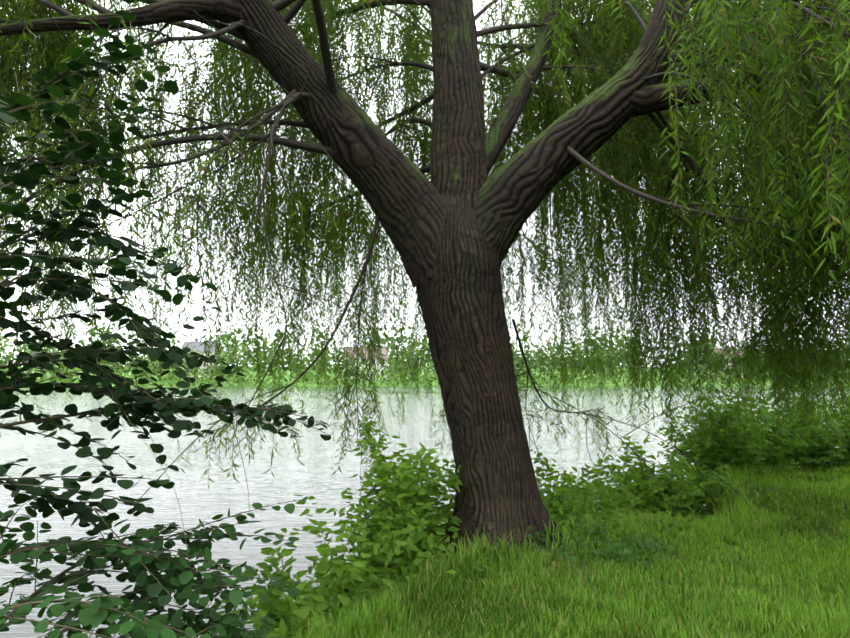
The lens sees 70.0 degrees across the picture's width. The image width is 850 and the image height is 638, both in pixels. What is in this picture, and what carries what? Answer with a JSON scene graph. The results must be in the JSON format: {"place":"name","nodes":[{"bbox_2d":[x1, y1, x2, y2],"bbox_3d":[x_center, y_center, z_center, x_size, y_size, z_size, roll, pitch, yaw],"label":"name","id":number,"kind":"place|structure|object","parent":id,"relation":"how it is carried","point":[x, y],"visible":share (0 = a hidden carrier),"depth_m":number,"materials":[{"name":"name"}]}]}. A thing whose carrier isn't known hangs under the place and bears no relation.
{"place":"outdoors","nodes":[
{"label":"outdoors","id":0,"kind":"place"},
{"bbox_2d":[15,3,221,620],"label":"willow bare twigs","id":1,"kind":"object","parent":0,"point":[161,281],"visible":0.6,"depth_m":3.45,"materials":[{"name":"brown wood"}]},
{"bbox_2d":[0,386,849,637],"bbox_3d":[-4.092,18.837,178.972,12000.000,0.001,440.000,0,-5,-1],"label":"lake","id":2,"kind":"structure","parent":0,"point":[287,482],"depth_m":15.73,"materials":[{"name":"grey liquid"}]},
{"bbox_2d":[0,0,849,366],"label":"sky","id":3,"kind":"structure","parent":0,"point":[198,301],"materials":[{"name":"white"}]},
{"bbox_2d":[7,367,849,637],"bbox_3d":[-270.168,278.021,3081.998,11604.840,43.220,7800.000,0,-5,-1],"label":"ground","id":4,"kind":"structure","parent":0,"point":[224,383],"depth_m":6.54,"materials":[{"name":"green plant"}]},
{"bbox_2d":[0,0,334,637],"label":"leafy branches","id":5,"kind":"object","parent":4,"relation":"on","point":[89,617],"depth_m":3.10,"materials":[{"name":"green plant"}]},
{"bbox_2d":[25,338,744,379],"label":"houses","id":6,"kind":"structure","parent":4,"relation":"on","point":[200,348],"depth_m":144.60,"materials":[{"name":"white"}]},
{"bbox_2d":[0,0,849,562],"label":"willow","id":7,"kind":"object","parent":4,"relation":"on","point":[816,206],"depth_m":6.26,"materials":[{"name":"green plant"}]},
{"bbox_2d":[0,317,849,386],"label":"trees","id":8,"kind":"object","parent":4,"relation":"on","point":[126,370],"depth_m":134.34,"materials":[{"name":"green plant"}]},
{"bbox_2d":[204,384,849,637],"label":"bank shrub","id":9,"kind":"object","parent":4,"relation":"on","point":[380,553],"depth_m":5.83,"materials":[{"name":"green plant"}]},
{"bbox_2d":[440,518,849,630],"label":"fallen leaves","id":10,"kind":"object","parent":4,"relation":"on","point":[581,576],"visible":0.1,"depth_m":4.83,"materials":[{"name":"green plant"}]}
]}

